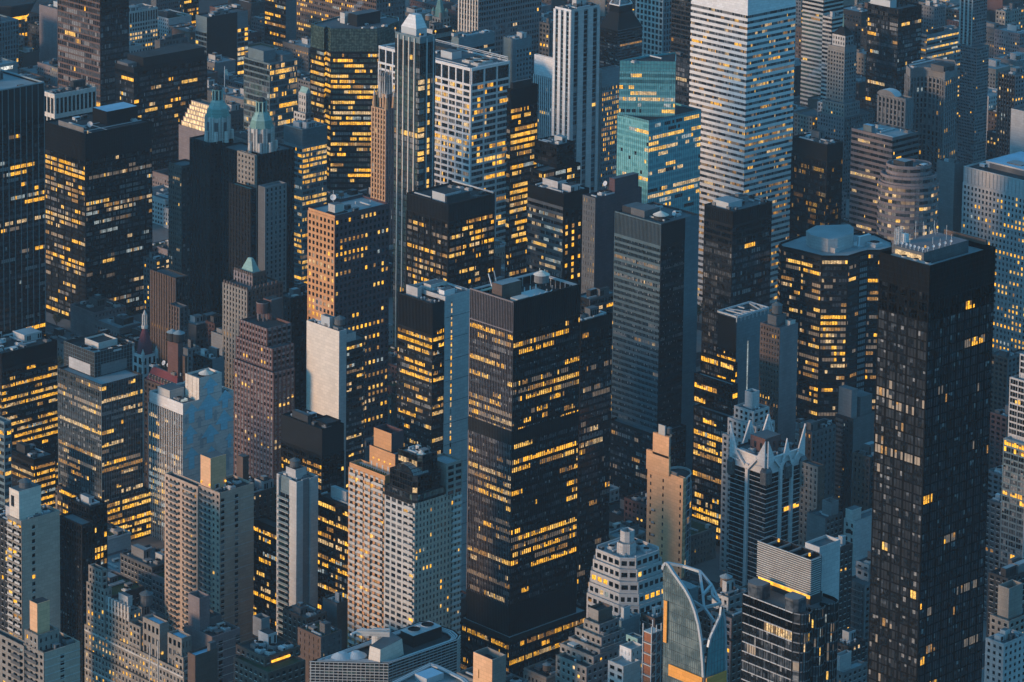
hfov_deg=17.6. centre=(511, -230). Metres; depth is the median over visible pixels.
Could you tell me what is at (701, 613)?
window
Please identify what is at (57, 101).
window
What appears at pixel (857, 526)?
apartment building
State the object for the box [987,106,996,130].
apartment building
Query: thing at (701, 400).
window
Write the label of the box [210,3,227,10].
row house
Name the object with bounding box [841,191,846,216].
row house
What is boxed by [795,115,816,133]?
window
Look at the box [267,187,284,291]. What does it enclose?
window
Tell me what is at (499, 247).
row house
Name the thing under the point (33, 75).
apartment building
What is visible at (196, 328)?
row house
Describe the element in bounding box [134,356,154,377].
window
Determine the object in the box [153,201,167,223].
window
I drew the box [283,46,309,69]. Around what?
window
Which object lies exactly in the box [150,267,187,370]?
apartment building
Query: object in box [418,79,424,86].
bay window
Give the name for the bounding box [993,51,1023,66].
apartment building
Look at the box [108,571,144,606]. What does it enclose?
row house
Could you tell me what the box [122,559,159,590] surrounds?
window
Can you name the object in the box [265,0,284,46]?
window
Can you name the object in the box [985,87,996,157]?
apartment building
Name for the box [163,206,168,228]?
row house
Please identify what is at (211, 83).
apartment building
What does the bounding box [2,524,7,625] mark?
window
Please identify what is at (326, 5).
window
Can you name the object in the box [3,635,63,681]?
window
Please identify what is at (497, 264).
apartment building
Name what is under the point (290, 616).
window
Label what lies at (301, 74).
apartment building
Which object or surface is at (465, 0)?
window
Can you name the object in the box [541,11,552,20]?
row house
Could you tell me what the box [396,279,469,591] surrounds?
office tower
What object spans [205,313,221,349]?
row house
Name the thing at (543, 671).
apartment building
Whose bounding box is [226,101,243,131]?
apartment building
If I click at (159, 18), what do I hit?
window
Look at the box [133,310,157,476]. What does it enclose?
church tower
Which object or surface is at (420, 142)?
bay window
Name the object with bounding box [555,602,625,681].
apartment building
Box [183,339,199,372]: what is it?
apartment building
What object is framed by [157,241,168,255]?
row house
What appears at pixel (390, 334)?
row house
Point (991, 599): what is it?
window
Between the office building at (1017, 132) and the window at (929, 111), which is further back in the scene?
the window at (929, 111)
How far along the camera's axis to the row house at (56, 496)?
1777.29 m
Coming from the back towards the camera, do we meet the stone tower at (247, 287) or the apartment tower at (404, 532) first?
the stone tower at (247, 287)
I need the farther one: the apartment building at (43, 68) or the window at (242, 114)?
the apartment building at (43, 68)
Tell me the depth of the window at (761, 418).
1709.25 m
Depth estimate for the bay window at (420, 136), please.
2018.17 m
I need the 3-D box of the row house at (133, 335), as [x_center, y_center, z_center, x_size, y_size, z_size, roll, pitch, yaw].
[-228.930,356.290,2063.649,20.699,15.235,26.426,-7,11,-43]
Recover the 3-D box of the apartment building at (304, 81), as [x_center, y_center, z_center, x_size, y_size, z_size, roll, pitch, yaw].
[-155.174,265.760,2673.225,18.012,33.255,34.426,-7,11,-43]
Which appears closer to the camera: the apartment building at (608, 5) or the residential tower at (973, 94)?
the residential tower at (973, 94)
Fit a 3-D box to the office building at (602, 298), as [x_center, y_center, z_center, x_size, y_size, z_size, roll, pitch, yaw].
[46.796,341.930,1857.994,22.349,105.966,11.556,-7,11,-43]
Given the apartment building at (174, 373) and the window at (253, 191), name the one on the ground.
the apartment building at (174, 373)
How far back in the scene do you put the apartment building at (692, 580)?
1630.46 m
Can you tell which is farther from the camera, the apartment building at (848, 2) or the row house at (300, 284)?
the apartment building at (848, 2)
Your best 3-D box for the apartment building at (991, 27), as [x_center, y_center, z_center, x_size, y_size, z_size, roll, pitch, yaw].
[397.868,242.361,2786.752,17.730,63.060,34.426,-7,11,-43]
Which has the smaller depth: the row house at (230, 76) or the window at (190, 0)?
the row house at (230, 76)
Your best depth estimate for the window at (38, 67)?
2719.39 m
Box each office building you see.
[0,57,17,73]
[0,327,57,487]
[0,416,11,509]
[0,505,8,631]
[12,441,55,507]
[45,79,95,120]
[57,332,150,540]
[60,493,107,681]
[115,43,206,173]
[129,3,157,50]
[143,251,169,328]
[148,367,233,541]
[151,0,179,11]
[155,33,187,48]
[168,159,189,300]
[179,99,210,159]
[180,0,198,25]
[193,346,223,385]
[244,45,296,139]
[254,485,347,631]
[281,408,343,492]
[283,287,306,408]
[284,119,326,282]
[296,0,404,38]
[310,621,460,681]
[391,662,469,681]
[405,180,494,289]
[425,13,451,45]
[451,29,494,56]
[503,31,531,81]
[530,134,580,183]
[539,18,552,56]
[576,305,612,606]
[581,172,641,293]
[581,286,612,396]
[616,605,639,655]
[691,352,737,545]
[716,301,768,403]
[800,0,843,106]
[849,122,918,233]
[920,26,960,125]
[961,151,1023,351]
[1010,105,1023,153]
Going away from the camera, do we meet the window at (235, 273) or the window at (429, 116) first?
the window at (235, 273)
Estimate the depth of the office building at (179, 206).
2158.65 m
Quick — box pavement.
[46,41,993,681]
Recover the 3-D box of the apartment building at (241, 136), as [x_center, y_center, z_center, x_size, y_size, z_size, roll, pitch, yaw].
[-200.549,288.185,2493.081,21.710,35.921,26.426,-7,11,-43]
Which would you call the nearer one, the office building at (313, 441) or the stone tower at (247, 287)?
the office building at (313, 441)
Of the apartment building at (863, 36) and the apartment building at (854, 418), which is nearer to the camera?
the apartment building at (854, 418)
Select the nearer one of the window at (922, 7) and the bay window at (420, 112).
the bay window at (420, 112)
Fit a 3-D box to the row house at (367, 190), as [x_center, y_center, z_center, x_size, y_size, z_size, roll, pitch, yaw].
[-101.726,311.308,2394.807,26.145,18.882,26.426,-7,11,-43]
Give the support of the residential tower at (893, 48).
on the ground
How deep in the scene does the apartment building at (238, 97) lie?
2616.10 m
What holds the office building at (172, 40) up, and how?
on the ground
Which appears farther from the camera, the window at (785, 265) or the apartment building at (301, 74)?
the apartment building at (301, 74)
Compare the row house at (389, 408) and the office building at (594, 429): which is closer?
the office building at (594, 429)
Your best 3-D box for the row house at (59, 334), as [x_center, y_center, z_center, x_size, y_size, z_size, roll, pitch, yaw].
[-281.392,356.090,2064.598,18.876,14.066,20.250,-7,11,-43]
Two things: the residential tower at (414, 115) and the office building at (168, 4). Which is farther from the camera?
the office building at (168, 4)
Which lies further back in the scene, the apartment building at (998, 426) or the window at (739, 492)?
the apartment building at (998, 426)
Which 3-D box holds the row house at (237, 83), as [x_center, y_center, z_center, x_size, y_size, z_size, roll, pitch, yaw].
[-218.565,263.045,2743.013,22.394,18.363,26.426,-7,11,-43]
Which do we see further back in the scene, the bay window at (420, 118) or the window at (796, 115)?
the window at (796, 115)
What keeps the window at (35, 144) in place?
in the office tower at (22, 218)
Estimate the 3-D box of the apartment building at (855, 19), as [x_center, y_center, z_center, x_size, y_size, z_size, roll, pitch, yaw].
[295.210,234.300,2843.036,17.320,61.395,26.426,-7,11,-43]
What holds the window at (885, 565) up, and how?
in the residential tower at (932, 419)
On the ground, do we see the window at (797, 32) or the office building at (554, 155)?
the office building at (554, 155)
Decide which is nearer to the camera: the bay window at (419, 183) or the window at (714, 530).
the window at (714, 530)
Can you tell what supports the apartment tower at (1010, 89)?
on the ground
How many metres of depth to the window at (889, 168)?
2018.91 m
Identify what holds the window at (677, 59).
in the office tower at (680, 24)
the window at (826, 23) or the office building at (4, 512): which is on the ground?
the office building at (4, 512)
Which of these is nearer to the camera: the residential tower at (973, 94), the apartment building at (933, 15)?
the residential tower at (973, 94)
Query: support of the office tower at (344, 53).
on the ground
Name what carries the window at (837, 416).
in the apartment building at (854, 418)
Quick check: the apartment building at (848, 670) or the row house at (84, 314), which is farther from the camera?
the row house at (84, 314)
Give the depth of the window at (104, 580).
1504.36 m
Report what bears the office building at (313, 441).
on the ground
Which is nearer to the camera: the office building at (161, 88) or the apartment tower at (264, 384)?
the apartment tower at (264, 384)
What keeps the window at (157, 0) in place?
in the office building at (168, 4)
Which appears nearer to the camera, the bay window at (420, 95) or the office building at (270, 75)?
the bay window at (420, 95)
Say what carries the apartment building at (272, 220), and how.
on the ground
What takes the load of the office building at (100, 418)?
on the ground
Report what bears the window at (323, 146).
in the office building at (306, 139)
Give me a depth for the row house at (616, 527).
1708.51 m
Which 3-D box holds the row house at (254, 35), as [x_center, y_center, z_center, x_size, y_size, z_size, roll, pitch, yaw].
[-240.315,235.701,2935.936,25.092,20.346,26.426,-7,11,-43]
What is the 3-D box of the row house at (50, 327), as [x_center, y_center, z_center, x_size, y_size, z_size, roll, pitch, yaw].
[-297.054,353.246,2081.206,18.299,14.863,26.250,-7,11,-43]
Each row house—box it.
[20,65,36,73]
[45,84,57,90]
[46,321,62,331]
[46,327,81,341]
[55,488,56,508]
[57,335,83,360]
[70,294,125,335]
[94,313,141,336]
[98,329,116,336]
[107,521,116,530]
[107,526,130,553]
[108,549,128,574]
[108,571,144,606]
[119,326,149,351]
[120,543,164,608]
[138,605,155,621]
[152,168,167,186]
[152,185,167,225]
[152,239,168,252]
[152,569,164,614]
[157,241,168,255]
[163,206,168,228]
[168,22,194,34]
[188,312,218,350]
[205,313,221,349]
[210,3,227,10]
[217,71,243,84]
[228,77,243,88]
[248,25,261,41]
[248,42,282,50]
[251,13,263,40]
[294,279,306,292]
[358,187,370,197]
[364,436,373,461]
[388,323,392,341]
[388,345,396,350]
[388,350,396,379]
[388,379,396,393]
[388,394,390,422]
[389,243,393,254]
[389,252,392,296]
[391,269,392,296]
[391,392,395,425]
[460,590,465,615]
[494,238,504,262]
[494,275,504,281]
[501,262,504,274]
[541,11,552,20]
[609,484,618,502]
[609,498,623,522]
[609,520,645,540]
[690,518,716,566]
[703,638,707,661]
[715,580,741,589]
[738,585,747,591]
[795,418,805,429]
[795,418,831,444]
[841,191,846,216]
[841,217,848,224]
[1012,349,1023,353]
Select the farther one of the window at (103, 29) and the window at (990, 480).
the window at (103, 29)
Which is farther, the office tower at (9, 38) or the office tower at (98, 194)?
the office tower at (9, 38)
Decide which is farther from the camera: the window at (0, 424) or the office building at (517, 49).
the office building at (517, 49)
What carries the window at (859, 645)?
in the apartment building at (851, 641)
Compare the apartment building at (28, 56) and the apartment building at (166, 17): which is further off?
the apartment building at (166, 17)
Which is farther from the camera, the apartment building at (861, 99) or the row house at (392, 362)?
the apartment building at (861, 99)
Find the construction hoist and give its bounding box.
[642,620,661,681]
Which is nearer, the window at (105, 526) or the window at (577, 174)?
the window at (105, 526)
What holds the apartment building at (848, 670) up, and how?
on the ground
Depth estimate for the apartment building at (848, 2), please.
2905.10 m
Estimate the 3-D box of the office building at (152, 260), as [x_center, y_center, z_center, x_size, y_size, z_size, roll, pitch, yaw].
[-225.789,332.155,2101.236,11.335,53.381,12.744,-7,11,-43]
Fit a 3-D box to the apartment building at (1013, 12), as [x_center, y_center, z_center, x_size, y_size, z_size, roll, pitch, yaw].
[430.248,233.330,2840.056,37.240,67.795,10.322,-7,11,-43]
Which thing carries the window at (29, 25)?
in the apartment building at (33, 34)
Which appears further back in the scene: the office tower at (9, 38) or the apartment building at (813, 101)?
the office tower at (9, 38)
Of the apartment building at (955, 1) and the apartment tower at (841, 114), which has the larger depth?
the apartment building at (955, 1)
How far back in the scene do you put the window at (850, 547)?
1545.68 m
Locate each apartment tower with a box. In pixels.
[7,478,59,640]
[164,450,253,642]
[234,295,294,484]
[276,457,317,636]
[347,424,462,647]
[646,424,691,578]
[727,414,806,585]
[740,535,839,681]
[817,14,874,198]
[995,66,1023,157]
[999,353,1023,567]
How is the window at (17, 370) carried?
in the office building at (28, 385)
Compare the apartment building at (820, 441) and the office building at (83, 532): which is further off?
the apartment building at (820, 441)
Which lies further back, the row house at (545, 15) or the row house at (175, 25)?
the row house at (545, 15)
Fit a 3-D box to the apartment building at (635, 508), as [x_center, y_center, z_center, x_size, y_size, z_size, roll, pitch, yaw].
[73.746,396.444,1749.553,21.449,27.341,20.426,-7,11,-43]
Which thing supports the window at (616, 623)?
in the apartment building at (590, 648)
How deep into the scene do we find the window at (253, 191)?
2087.07 m
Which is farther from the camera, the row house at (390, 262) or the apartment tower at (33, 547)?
the row house at (390, 262)
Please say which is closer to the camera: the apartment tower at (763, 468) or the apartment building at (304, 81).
the apartment tower at (763, 468)
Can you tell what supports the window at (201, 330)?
in the row house at (196, 328)
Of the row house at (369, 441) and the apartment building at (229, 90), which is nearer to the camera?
the row house at (369, 441)
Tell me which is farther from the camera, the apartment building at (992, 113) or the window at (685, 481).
the apartment building at (992, 113)
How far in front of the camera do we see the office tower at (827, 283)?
1912.60 m
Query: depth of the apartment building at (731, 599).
1426.24 m
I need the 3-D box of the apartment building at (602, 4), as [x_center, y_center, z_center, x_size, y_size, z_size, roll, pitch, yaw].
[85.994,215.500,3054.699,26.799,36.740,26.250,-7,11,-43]
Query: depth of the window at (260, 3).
2976.47 m
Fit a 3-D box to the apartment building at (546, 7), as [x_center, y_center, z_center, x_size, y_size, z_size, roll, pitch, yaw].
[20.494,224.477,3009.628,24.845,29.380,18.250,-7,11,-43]
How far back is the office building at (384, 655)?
1358.81 m
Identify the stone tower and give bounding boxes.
[222,257,282,389]
[294,86,313,120]
[371,66,394,243]
[429,0,449,25]
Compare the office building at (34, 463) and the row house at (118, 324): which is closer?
the office building at (34, 463)
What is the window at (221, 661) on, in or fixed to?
in the apartment building at (212, 654)
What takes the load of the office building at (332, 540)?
on the ground
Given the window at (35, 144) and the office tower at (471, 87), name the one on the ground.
the office tower at (471, 87)
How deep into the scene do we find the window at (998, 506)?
1647.38 m
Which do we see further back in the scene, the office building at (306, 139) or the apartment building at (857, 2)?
the apartment building at (857, 2)
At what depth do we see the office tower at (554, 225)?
1941.75 m
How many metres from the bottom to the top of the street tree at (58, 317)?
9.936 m
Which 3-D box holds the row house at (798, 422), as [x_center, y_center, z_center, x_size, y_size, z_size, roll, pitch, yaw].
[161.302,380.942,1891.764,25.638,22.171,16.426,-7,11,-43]
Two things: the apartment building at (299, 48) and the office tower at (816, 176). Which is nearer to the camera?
the office tower at (816, 176)
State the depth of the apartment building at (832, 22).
2607.12 m
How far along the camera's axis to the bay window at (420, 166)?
2020.63 m
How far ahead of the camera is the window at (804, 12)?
2675.92 m
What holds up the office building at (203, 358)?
on the ground
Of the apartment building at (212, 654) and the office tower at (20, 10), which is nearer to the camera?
the apartment building at (212, 654)
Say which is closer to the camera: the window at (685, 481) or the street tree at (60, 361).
the window at (685, 481)
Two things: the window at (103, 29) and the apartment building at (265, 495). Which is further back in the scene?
the window at (103, 29)
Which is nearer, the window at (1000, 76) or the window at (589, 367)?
the window at (589, 367)
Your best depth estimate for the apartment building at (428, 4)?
2985.63 m
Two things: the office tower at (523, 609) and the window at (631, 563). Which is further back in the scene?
the office tower at (523, 609)
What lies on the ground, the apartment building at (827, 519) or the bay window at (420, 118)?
the apartment building at (827, 519)
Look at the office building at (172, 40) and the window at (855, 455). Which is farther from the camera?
the office building at (172, 40)
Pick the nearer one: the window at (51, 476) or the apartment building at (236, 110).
the window at (51, 476)
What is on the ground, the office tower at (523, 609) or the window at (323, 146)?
the office tower at (523, 609)
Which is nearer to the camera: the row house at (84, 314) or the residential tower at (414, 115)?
the residential tower at (414, 115)
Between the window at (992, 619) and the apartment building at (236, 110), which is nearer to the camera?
the window at (992, 619)
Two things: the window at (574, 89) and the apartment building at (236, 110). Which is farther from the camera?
the apartment building at (236, 110)
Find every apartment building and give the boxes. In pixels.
[0,597,79,681]
[18,71,43,80]
[19,34,23,45]
[19,46,39,67]
[28,21,39,49]
[37,58,57,84]
[50,64,57,86]
[84,563,191,681]
[129,41,141,52]
[144,329,187,487]
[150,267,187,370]
[158,9,191,38]
[171,25,195,42]
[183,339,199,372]
[184,590,239,681]
[207,52,235,75]
[207,69,217,82]
[207,77,223,88]
[207,85,239,100]
[211,327,221,355]
[215,3,242,10]
[225,88,243,107]
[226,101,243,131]
[228,0,264,27]
[233,129,247,143]
[234,613,305,681]
[237,454,276,519]
[258,181,286,291]
[276,136,283,143]
[283,36,310,71]
[283,601,326,643]
[297,69,309,109]
[298,76,309,109]
[298,620,341,681]
[306,313,364,489]
[323,591,347,649]
[327,188,366,202]
[405,6,431,27]
[410,0,453,9]
[447,3,457,32]
[457,647,527,681]
[494,256,501,277]
[523,658,555,681]
[542,0,566,10]
[542,3,550,11]
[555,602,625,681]
[586,0,605,16]
[586,527,662,618]
[606,0,635,15]
[608,632,643,681]
[624,490,646,528]
[640,605,662,681]
[681,576,710,598]
[698,595,714,638]
[710,573,746,681]
[719,388,774,572]
[759,302,797,443]
[793,104,809,125]
[794,58,800,95]
[794,108,816,134]
[795,0,802,40]
[795,25,801,59]
[798,459,824,547]
[799,419,835,498]
[806,497,842,541]
[808,94,820,108]
[817,100,821,113]
[821,11,842,99]
[834,385,874,532]
[836,535,852,636]
[837,628,865,661]
[837,650,866,681]
[843,0,854,6]
[843,5,867,48]
[843,505,871,575]
[850,550,870,670]
[852,441,873,511]
[855,0,869,4]
[855,73,865,99]
[856,45,866,74]
[858,96,864,107]
[860,26,866,47]
[919,0,957,18]
[920,0,959,4]
[921,0,944,33]
[933,25,954,28]
[936,157,963,233]
[945,5,989,25]
[947,13,958,25]
[983,493,1000,620]
[984,579,1023,681]
[985,21,1005,57]
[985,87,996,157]
[986,129,995,159]
[986,556,1023,637]
[987,0,1018,21]
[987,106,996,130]
[987,465,1001,497]
[988,58,1013,88]
[988,404,1008,469]
[990,349,1019,411]
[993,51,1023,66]
[994,22,1023,55]
[995,1,1023,28]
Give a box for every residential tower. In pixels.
[393,13,435,346]
[635,0,670,55]
[865,0,921,121]
[867,220,995,681]
[957,0,988,173]
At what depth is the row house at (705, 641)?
1556.48 m
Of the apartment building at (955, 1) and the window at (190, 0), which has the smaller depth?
the window at (190, 0)
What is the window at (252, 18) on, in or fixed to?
in the row house at (257, 22)
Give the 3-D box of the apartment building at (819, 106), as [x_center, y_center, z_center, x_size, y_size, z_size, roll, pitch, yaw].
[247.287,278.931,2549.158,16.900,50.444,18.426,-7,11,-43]
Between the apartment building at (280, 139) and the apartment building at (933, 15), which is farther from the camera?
the apartment building at (933, 15)
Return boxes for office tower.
[0,0,38,46]
[0,14,18,64]
[0,69,45,335]
[45,102,151,319]
[195,7,247,73]
[264,0,295,47]
[307,190,388,437]
[310,9,398,190]
[378,39,509,239]
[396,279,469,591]
[458,0,541,82]
[460,270,585,677]
[505,78,537,278]
[526,176,588,283]
[533,0,618,192]
[599,0,641,67]
[610,202,698,497]
[616,51,700,213]
[661,561,727,681]
[670,0,691,105]
[689,0,795,312]
[701,192,771,375]
[777,224,891,423]
[789,129,842,238]
[876,158,938,243]
[877,57,957,177]
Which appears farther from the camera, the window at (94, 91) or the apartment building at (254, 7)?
the apartment building at (254, 7)
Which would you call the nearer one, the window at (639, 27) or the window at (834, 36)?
the window at (834, 36)
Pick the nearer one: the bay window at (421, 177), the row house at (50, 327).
the bay window at (421, 177)
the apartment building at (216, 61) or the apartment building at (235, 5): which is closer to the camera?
the apartment building at (216, 61)
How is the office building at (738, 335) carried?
on the ground
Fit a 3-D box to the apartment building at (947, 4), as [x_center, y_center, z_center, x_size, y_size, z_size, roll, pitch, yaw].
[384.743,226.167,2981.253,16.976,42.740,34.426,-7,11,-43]
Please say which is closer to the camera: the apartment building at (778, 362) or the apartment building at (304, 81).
the apartment building at (778, 362)
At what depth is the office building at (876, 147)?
2138.06 m
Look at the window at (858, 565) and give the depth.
1564.67 m
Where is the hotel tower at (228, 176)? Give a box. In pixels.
[190,66,294,314]
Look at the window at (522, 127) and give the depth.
2155.42 m
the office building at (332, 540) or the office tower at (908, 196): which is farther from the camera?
the office tower at (908, 196)
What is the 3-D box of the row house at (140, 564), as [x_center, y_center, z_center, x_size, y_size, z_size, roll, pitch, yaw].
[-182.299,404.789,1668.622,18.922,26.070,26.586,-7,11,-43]
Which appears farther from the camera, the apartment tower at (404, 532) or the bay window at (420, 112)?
the bay window at (420, 112)
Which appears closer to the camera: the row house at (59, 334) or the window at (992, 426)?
the window at (992, 426)
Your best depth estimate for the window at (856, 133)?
2139.17 m
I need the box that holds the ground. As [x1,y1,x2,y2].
[30,0,985,666]
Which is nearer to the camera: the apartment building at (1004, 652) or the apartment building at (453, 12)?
the apartment building at (1004, 652)
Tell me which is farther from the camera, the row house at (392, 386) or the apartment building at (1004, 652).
the row house at (392, 386)
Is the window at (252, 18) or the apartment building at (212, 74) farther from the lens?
the window at (252, 18)
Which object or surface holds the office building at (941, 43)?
on the ground
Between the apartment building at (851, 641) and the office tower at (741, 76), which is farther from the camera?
the office tower at (741, 76)
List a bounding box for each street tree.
[53,313,63,324]
[57,355,63,367]
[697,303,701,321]
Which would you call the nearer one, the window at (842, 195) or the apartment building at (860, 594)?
the apartment building at (860, 594)
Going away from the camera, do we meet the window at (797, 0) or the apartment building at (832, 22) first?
the apartment building at (832, 22)
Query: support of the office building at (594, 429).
on the ground
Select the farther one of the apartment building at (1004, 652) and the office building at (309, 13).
the office building at (309, 13)
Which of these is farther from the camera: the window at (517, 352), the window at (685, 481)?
the window at (685, 481)
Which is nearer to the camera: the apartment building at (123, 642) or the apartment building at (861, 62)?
the apartment building at (123, 642)
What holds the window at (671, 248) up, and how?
in the office tower at (655, 294)
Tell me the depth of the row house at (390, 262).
2189.27 m
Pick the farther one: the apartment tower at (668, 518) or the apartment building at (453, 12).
the apartment building at (453, 12)
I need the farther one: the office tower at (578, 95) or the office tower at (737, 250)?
the office tower at (578, 95)
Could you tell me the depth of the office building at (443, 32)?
2405.76 m
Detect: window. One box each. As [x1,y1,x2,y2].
[0,21,17,60]
[0,117,44,332]
[0,359,57,484]
[0,424,10,508]
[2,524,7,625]
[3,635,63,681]
[8,519,34,638]
[11,495,13,506]
[12,458,54,507]
[19,16,38,45]
[29,25,38,49]
[38,67,49,83]
[45,91,94,119]
[45,149,151,315]
[56,98,58,113]
[58,0,128,106]
[58,371,150,538]
[60,501,106,681]
[86,569,187,681]
[115,60,206,173]
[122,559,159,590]
[130,22,156,50]
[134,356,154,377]
[145,260,168,328]
[145,383,153,486]
[150,406,181,539]
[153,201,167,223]
[153,580,164,612]
[157,0,179,11]
[159,18,167,38]
[164,277,186,343]
[166,477,237,629]
[169,166,188,300]
[180,0,197,22]
[191,140,292,313]
[196,28,247,73]
[197,330,202,347]
[207,323,221,345]
[219,634,239,681]
[224,273,280,388]
[232,114,243,129]
[235,323,292,484]
[236,650,303,681]
[244,59,296,139]
[252,3,264,15]
[252,18,263,40]
[254,501,347,631]
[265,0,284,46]
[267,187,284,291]
[280,492,288,636]
[282,445,343,492]
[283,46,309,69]
[284,144,326,282]
[285,297,306,408]
[285,616,324,638]
[297,0,403,38]
[309,210,387,434]
[311,51,378,186]
[311,641,459,681]
[346,344,364,486]
[349,449,460,645]
[372,97,392,242]
[380,65,508,239]
[388,366,396,379]
[393,39,434,345]
[397,303,451,453]
[407,213,493,288]
[417,139,423,145]
[417,145,423,151]
[417,151,423,157]
[417,157,423,163]
[417,163,423,169]
[417,169,423,175]
[417,174,423,180]
[417,180,423,186]
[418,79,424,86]
[418,86,424,92]
[418,92,424,98]
[418,98,424,103]
[418,104,424,109]
[418,110,424,115]
[418,116,424,121]
[418,121,424,127]
[418,127,423,133]
[418,133,423,139]
[430,25,450,44]
[448,14,457,31]
[460,0,540,80]
[460,318,584,676]
[505,98,536,276]
[517,48,530,78]
[526,201,580,282]
[531,144,579,182]
[534,9,618,192]
[540,24,552,56]
[558,623,623,681]
[577,327,611,602]
[581,296,612,396]
[583,212,593,288]
[588,553,662,617]
[599,27,641,67]
[610,237,685,497]
[617,73,700,213]
[621,561,626,565]
[625,502,645,524]
[629,561,634,565]
[637,0,670,55]
[649,481,690,577]
[671,0,689,105]
[690,4,794,311]
[691,530,714,565]
[692,356,736,539]
[700,613,709,637]
[702,219,770,375]
[715,598,740,678]
[717,348,734,381]
[721,409,772,568]
[728,465,799,585]
[742,596,835,681]
[748,439,780,448]
[760,326,778,430]
[778,250,878,421]
[791,157,841,236]
[795,0,802,39]
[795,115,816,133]
[796,32,800,56]
[800,0,842,106]
[800,466,822,545]
[805,428,833,498]
[818,36,873,195]
[821,17,842,99]
[835,416,851,510]
[838,645,863,659]
[839,547,850,626]
[839,667,864,681]
[841,195,845,215]
[844,14,865,48]
[849,131,917,232]
[851,565,868,660]
[854,455,872,510]
[856,58,865,74]
[866,5,920,121]
[868,282,993,681]
[877,166,937,243]
[879,77,955,171]
[920,32,959,122]
[921,7,943,33]
[946,10,958,25]
[958,0,988,165]
[963,185,1023,351]
[983,504,999,617]
[986,32,993,57]
[987,137,994,159]
[987,619,1023,681]
[988,73,996,87]
[988,474,1001,496]
[989,575,1023,627]
[990,356,1018,410]
[990,415,1004,467]
[995,31,1022,55]
[997,10,1023,27]
[997,76,1022,156]
[1000,356,1023,566]
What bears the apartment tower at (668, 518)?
on the ground
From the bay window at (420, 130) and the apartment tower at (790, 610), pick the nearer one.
the apartment tower at (790, 610)
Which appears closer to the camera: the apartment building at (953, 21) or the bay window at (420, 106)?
the bay window at (420, 106)
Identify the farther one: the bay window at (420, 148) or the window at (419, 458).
the bay window at (420, 148)
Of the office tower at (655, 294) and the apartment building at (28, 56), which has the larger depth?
the apartment building at (28, 56)
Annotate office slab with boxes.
[39,1,57,60]
[57,0,128,106]
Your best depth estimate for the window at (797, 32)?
2818.76 m
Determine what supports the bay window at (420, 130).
in the residential tower at (414, 115)
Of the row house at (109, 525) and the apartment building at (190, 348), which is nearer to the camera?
the row house at (109, 525)
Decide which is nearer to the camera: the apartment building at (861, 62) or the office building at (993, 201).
the office building at (993, 201)
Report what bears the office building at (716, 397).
on the ground
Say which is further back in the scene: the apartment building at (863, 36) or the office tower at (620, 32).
the apartment building at (863, 36)
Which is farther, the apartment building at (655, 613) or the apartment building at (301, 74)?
the apartment building at (301, 74)
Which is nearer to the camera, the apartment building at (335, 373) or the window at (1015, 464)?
the window at (1015, 464)
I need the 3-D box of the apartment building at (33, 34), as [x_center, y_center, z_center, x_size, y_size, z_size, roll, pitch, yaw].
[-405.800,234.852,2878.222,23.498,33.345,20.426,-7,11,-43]
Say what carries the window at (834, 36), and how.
in the apartment tower at (841, 114)
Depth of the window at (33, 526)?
1487.19 m
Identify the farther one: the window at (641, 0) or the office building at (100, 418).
the window at (641, 0)
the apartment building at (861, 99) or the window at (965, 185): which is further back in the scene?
the apartment building at (861, 99)
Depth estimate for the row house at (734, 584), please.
1663.48 m
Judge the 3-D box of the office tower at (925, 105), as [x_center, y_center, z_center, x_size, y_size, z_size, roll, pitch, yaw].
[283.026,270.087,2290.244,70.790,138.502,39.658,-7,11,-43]
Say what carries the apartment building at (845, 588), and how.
on the ground
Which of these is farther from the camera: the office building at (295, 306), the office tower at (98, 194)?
the office tower at (98, 194)
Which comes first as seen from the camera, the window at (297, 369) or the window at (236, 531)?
the window at (236, 531)
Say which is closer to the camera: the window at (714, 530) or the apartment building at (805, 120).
the window at (714, 530)
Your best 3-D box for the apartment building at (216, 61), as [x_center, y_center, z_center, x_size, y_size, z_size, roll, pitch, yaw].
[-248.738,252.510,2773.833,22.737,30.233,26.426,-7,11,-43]

